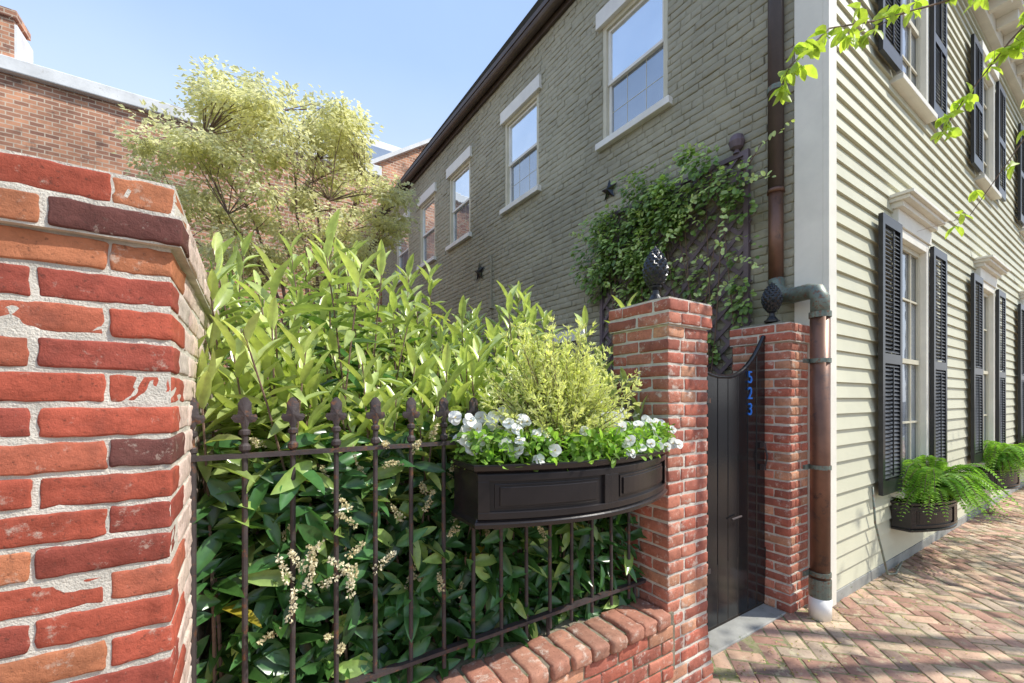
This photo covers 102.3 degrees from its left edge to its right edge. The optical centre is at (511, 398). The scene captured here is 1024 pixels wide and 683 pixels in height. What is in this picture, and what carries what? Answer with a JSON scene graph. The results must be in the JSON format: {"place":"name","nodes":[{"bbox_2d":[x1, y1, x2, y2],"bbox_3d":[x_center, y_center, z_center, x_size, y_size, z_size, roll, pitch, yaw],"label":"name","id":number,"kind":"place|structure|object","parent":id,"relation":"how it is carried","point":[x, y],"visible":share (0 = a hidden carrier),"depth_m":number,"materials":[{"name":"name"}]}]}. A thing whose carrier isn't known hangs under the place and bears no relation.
{"place":"outdoors","nodes":[
{"label":"outdoors","id":0,"kind":"place"},
{"bbox_2d":[353,137,401,159],"bbox_3d":[-4.666,-8.025,14.305,1.400,1.150,1.230,0,0,-32],"label":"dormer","id":1,"kind":"object","parent":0,"point":[386,146],"depth_m":13.75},
{"bbox_2d":[376,145,425,321],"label":"walls","id":2,"kind":"structure","parent":0,"point":[399,165],"depth_m":13.50,"materials":[{"name":"red brick"}]},
{"bbox_2d":[370,138,431,164],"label":"roof","id":3,"kind":"structure","parent":2,"relation":"on","point":[385,157],"depth_m":13.39,"materials":[{"name":"metal"}]},
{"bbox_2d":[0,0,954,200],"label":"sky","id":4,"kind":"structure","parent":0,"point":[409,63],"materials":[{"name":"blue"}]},
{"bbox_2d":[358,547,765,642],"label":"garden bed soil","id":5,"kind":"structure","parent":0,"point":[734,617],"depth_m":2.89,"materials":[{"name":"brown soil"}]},
{"bbox_2d":[193,209,647,682],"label":"laurel hedge","id":6,"kind":"object","parent":5,"relation":"on","point":[313,377],"visible":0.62,"depth_m":1.58,"materials":[{"name":"green plant"}]},
{"bbox_2d":[569,119,794,372],"bbox_3d":[1.408,-0.616,4.022,0.358,3.533,2.471,0,0,-35],"label":"climbing vine","id":7,"kind":"object","parent":5,"relation":"on","point":[658,193],"visible":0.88,"depth_m":3.93,"materials":[{"name":"green plant"}]},
{"bbox_2d":[707,486,1023,682],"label":"brick sidewalk","id":8,"kind":"structure","parent":0,"point":[872,662],"depth_m":2.78,"materials":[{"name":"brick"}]},
{"bbox_2d":[0,149,212,682],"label":"wall end mortar","id":9,"kind":"object","parent":8,"relation":"on","point":[152,395],"depth_m":0.83,"materials":[{"name":"beige concrete"}]},
{"bbox_2d":[0,152,218,682],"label":"wall end","id":10,"kind":"structure","parent":8,"relation":"on","point":[34,459],"depth_m":0.83,"materials":[{"name":"red brick"}]},
{"bbox_2d":[421,597,674,682],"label":"mortar","id":11,"kind":"object","parent":8,"relation":"on","point":[564,624],"visible":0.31,"depth_m":1.88,"materials":[{"name":"grey concrete"}]},
{"bbox_2d":[418,598,670,682],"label":"coping","id":12,"kind":"object","parent":11,"relation":"on","point":[635,625],"visible":0.97,"depth_m":1.79,"materials":[{"name":"red brick"}]},
{"bbox_2d":[190,397,646,682],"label":"iron fence","id":13,"kind":"object","parent":12,"relation":"on","point":[244,417],"visible":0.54,"depth_m":1.46,"materials":[{"name":"black metal"}]},
{"bbox_2d":[449,448,667,529],"bbox_3d":[0.288,0.356,1.753,1.060,0.248,0.385,0,0,-32],"label":"window box planter","id":14,"kind":"object","parent":13,"relation":"attached to","point":[496,496],"visible":0.94,"depth_m":1.51,"materials":[{"name":"wood"}]},
{"bbox_2d":[480,314,642,456],"bbox_3d":[0.230,-0.047,1.758,0.732,0.613,0.609,0,0,0],"label":"golden cypress shrub","id":15,"kind":"object","parent":14,"relation":"in","point":[567,400],"visible":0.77,"depth_m":1.67,"materials":[{"name":"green plant"}]},
{"bbox_2d":[448,401,682,471],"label":"white pansies","id":16,"kind":"object","parent":14,"relation":"in","point":[645,431],"visible":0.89,"depth_m":1.56,"materials":[{"name":"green plant"}]},
{"bbox_2d":[548,625,673,682],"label":"courses","id":17,"kind":"object","parent":8,"relation":"on","point":[625,667],"visible":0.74,"depth_m":1.95,"materials":[{"name":"red brick"}]},
{"bbox_2d":[608,298,712,682],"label":"shaft","id":18,"kind":"object","parent":8,"relation":"on","point":[675,488],"visible":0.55,"depth_m":2.19,"materials":[{"name":"red brick"}]},
{"bbox_2d":[610,296,711,682],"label":"shaft mortar","id":19,"kind":"object","parent":18,"relation":"attached to","point":[650,389],"visible":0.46,"depth_m":2.19,"materials":[{"name":"grey concrete"}]},
{"bbox_3d":[0.835,-0.532,2.347,0.350,0.035,0.395,0,0,-32],"label":"cap mortar","id":20,"kind":"object","parent":18,"relation":"on","visible":0},
{"bbox_2d":[642,246,668,300],"bbox_3d":[0.824,-0.710,2.366,0.147,0.330,0.147,0,0,-32],"label":"pinecone finial","id":21,"kind":"object","parent":20,"relation":"on","point":[655,272],"visible":0.97,"depth_m":2.33,"materials":[{"name":"black metal"}]},
{"bbox_2d":[707,335,785,656],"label":"garden gate","id":22,"kind":"structure","parent":8,"relation":"on","point":[736,460],"depth_m":2.88,"materials":[{"name":"black paint"}]},
{"bbox_2d":[729,322,809,613],"bbox_3d":[2.011,0.499,3.226,0.342,2.094,0.465,0,0,-32],"label":"shaft","id":23,"kind":"object","parent":8,"relation":"on","point":[786,589],"visible":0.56,"depth_m":3.04,"materials":[{"name":"red brick"}]},
{"bbox_2d":[734,321,785,329],"bbox_3d":[2.010,-0.567,3.225,0.305,0.035,0.426,0,0,-32],"label":"cap mortar","id":24,"kind":"object","parent":23,"relation":"on","point":[762,324],"visible":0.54,"depth_m":3.17,"materials":[{"name":"grey concrete"}]},
{"bbox_2d":[761,282,783,322],"bbox_3d":[1.986,-0.735,3.148,0.147,0.310,0.147,0,0,-32],"label":"pinecone finial","id":25,"kind":"object","parent":24,"relation":"on","point":[772,297],"visible":1,"depth_m":3.11,"materials":[{"name":"black metal"}]},
{"bbox_2d":[730,322,809,613],"bbox_3d":[2.010,0.499,3.225,0.325,2.099,0.446,0,0,-32],"label":"shaft mortar","id":26,"kind":"object","parent":23,"relation":"attached to","point":[787,453],"visible":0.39,"depth_m":3.05,"materials":[{"name":"grey concrete"}]},
{"bbox_2d":[794,0,822,567],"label":"corner board side","id":27,"kind":"object","parent":8,"relation":"on","point":[808,174],"visible":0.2,"depth_m":3.14,"materials":[{"name":"beige paint"}]},
{"bbox_2d":[823,0,836,606],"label":"corner board front","id":28,"kind":"object","parent":8,"relation":"on","point":[830,160],"visible":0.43,"depth_m":3.06,"materials":[{"name":"beige paint"}]},
{"bbox_2d":[769,0,1023,238],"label":"street tree","id":29,"kind":"object","parent":8,"relation":"on","point":[812,48],"visible":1,"depth_m":2.11,"materials":[{"name":"green plant"}]},
{"bbox_2d":[837,482,1023,601],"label":"foundation","id":30,"kind":"object","parent":8,"relation":"on","point":[855,585],"visible":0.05,"depth_m":3.92,"materials":[{"name":"concrete"}]},
{"label":"ground","id":31,"kind":"structure","parent":0,"visible":0},
{"bbox_2d":[0,5,381,431],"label":"brick rowhouse","id":32,"kind":"structure","parent":31,"relation":"on","point":[49,113],"depth_m":8.59,"materials":[{"name":"brick"}]},
{"bbox_2d":[199,250,292,463],"bbox_3d":[-2.526,0.221,3.154,1.772,2.667,1.831,0,0,5],"label":"garden shrub","id":33,"kind":"object","parent":31,"relation":"on","point":[222,309],"visible":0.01,"depth_m":3.23,"materials":[{"name":"green plant"}]},
{"bbox_2d":[111,54,421,337],"bbox_3d":[-2.994,-1.442,5.691,3.718,5.995,3.221,0,0,-32],"label":"pale maple tree","id":34,"kind":"object","parent":31,"relation":"on","point":[336,125],"visible":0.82,"depth_m":4.97,"materials":[{"name":"green plant"}]},
{"bbox_2d":[355,319,454,505],"bbox_3d":[-1.291,0.342,4.456,2.255,2.429,1.689,0,0,-32],"label":"garden shrub","id":35,"kind":"object","parent":31,"relation":"on","point":[402,483],"depth_m":4.32,"materials":[{"name":"green plant"}]},
{"bbox_2d":[436,333,494,359],"bbox_3d":[-0.666,0.218,6.148,1.793,2.673,1.714,0,0,31],"label":"garden shrub","id":36,"kind":"object","parent":31,"relation":"on","point":[484,338],"depth_m":6.00,"materials":[{"name":"green plant"}]},
{"bbox_2d":[382,0,793,399],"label":"painted bricks","id":37,"kind":"object","parent":31,"relation":"on","point":[522,76],"visible":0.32,"depth_m":5.09,"materials":[{"name":"grey brick"}]},
{"bbox_2d":[382,0,575,218],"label":"fascia","id":38,"kind":"structure","parent":37,"relation":"attached to","point":[555,17],"depth_m":6.65,"materials":[{"name":"black wood"}]},
{"bbox_2d":[375,0,563,217],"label":"gutter","id":39,"kind":"object","parent":38,"relation":"attached to","point":[535,23],"visible":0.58,"depth_m":6.69,"materials":[{"name":"black metal"}]},
{"bbox_2d":[475,262,483,280],"bbox_3d":[-0.587,-2.227,7.196,0.040,0.326,0.342,0,0,-35],"label":"wall star","id":40,"kind":"object","parent":37,"relation":"attached to","point":[478,271],"depth_m":7.18,"materials":[{"name":"black paint"}]},
{"bbox_2d":[488,254,493,353],"bbox_3d":[-0.348,-1.175,6.887,0.063,2.450,0.082,0,0,-32],"label":"conduit","id":41,"kind":"object","parent":37,"relation":"attached to","point":[491,303],"visible":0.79,"depth_m":6.88,"materials":[{"name":"grey metal"}]},
{"bbox_2d":[602,180,616,200],"bbox_3d":[1.108,-2.422,4.758,0.040,0.235,0.247,0,0,-35],"label":"wall star","id":42,"kind":"object","parent":37,"relation":"attached to","point":[608,190],"depth_m":4.75,"materials":[{"name":"black paint"}]},
{"bbox_2d":[599,133,752,378],"bbox_3d":[1.540,-0.618,4.182,0.130,3.335,1.727,0,0,-33],"label":"wall trellis","id":43,"kind":"object","parent":37,"relation":"attached to","point":[736,142],"depth_m":3.73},
{"bbox_2d":[400,0,1021,179],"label":"roof","id":44,"kind":"structure","parent":37,"relation":"attached to","point":[537,4],"depth_m":6.58,"materials":[{"name":"metal"}]},
{"bbox_2d":[767,0,831,621],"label":"downspout","id":45,"kind":"object","parent":37,"relation":"attached to","point":[818,572],"visible":0.95,"depth_m":2.90,"materials":[{"name":"orange metal"}]},
{"bbox_2d":[382,0,793,377],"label":"garden wall joints","id":46,"kind":"object","parent":31,"relation":"on","point":[755,216],"visible":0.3,"depth_m":4.83,"materials":[{"name":"grey concrete"}]},
{"bbox_2d":[396,0,672,343],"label":"garden window trim","id":47,"kind":"structure","parent":46,"relation":"attached to","point":[608,12],"depth_m":5.82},
{"bbox_2d":[400,0,662,274],"bbox_3d":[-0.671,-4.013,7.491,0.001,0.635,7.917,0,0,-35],"label":"window panes","id":48,"kind":"object","parent":47,"relation":"attached to","point":[636,33],"visible":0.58,"depth_m":4.76,"materials":[{"name":"glass"}]},
{"bbox_2d":[397,0,667,278],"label":"garden window frames","id":49,"kind":"structure","parent":47,"relation":"attached to","point":[621,14],"depth_m":4.88,"materials":[{"name":"beige wood"}]},
{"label":"rear walls","id":50,"kind":"object","parent":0,"visible":0},
{"bbox_2d":[837,0,1023,589],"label":"clapboard siding","id":51,"kind":"object","parent":50,"relation":"attached to","point":[886,147],"visible":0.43,"depth_m":3.75,"materials":[{"name":"paint"}]},
{"bbox_2d":[871,487,902,574],"bbox_3d":[3.342,1.144,3.633,0.669,0.789,0.086,0,0,-32],"label":"wall cable","id":52,"kind":"object","parent":51,"relation":"attached to","point":[879,540],"depth_m":3.48,"materials":[{"name":"black rubber"}]},
{"bbox_2d":[891,493,957,531],"bbox_3d":[4.013,1.060,3.927,1.140,0.260,0.310,0,0,-32],"label":"window box planter","id":53,"kind":"object","parent":51,"relation":"attached to","point":[915,518],"visible":0.69,"depth_m":3.69,"materials":[{"name":"metal"}]},
{"bbox_2d":[894,455,1023,523],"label":"boston fern","id":54,"kind":"object","parent":53,"relation":"in","point":[922,479],"visible":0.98,"depth_m":3.66,"materials":[{"name":"green plant"}]},
{"bbox_2d":[888,0,1023,497],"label":"facade window trim","id":55,"kind":"structure","parent":51,"relation":"attached to","point":[915,211],"depth_m":4.28,"materials":[{"name":"white wood"}]},
{"bbox_2d":[903,0,988,481],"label":"facade sashes","id":56,"kind":"object","parent":55,"relation":"attached to","point":[915,32],"visible":0.21,"depth_m":4.29,"materials":[{"name":"white wood"}]},
{"bbox_2d":[903,0,985,476],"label":"facade glass","id":57,"kind":"object","parent":56,"relation":"in","point":[906,307],"visible":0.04,"depth_m":4.23,"materials":[{"name":"glass"}]},
{"bbox_2d":[878,0,1023,495],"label":"louvered shutters","id":58,"kind":"object","parent":55,"relation":"attached to","point":[890,415],"visible":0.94,"depth_m":4.39,"materials":[{"name":"black wood"}]},
{"bbox_2d":[967,0,1023,114],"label":"cornice","id":59,"kind":"structure","parent":51,"relation":"attached to","point":[998,21],"depth_m":5.78,"materials":[{"name":"beige paint"}]},
{"bbox_2d":[979,464,1020,489],"bbox_3d":[6.675,1.060,5.610,1.140,0.260,0.310,0,0,-32],"label":"window box planter","id":60,"kind":"object","parent":51,"relation":"attached to","point":[1013,484],"visible":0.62,"depth_m":5.37,"materials":[{"name":"metal"}]},
{"bbox_2d":[980,440,1023,481],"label":"boston fern","id":61,"kind":"object","parent":60,"relation":"in","point":[1000,455],"visible":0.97,"depth_m":5.36,"materials":[{"name":"green plant"}]}
]}

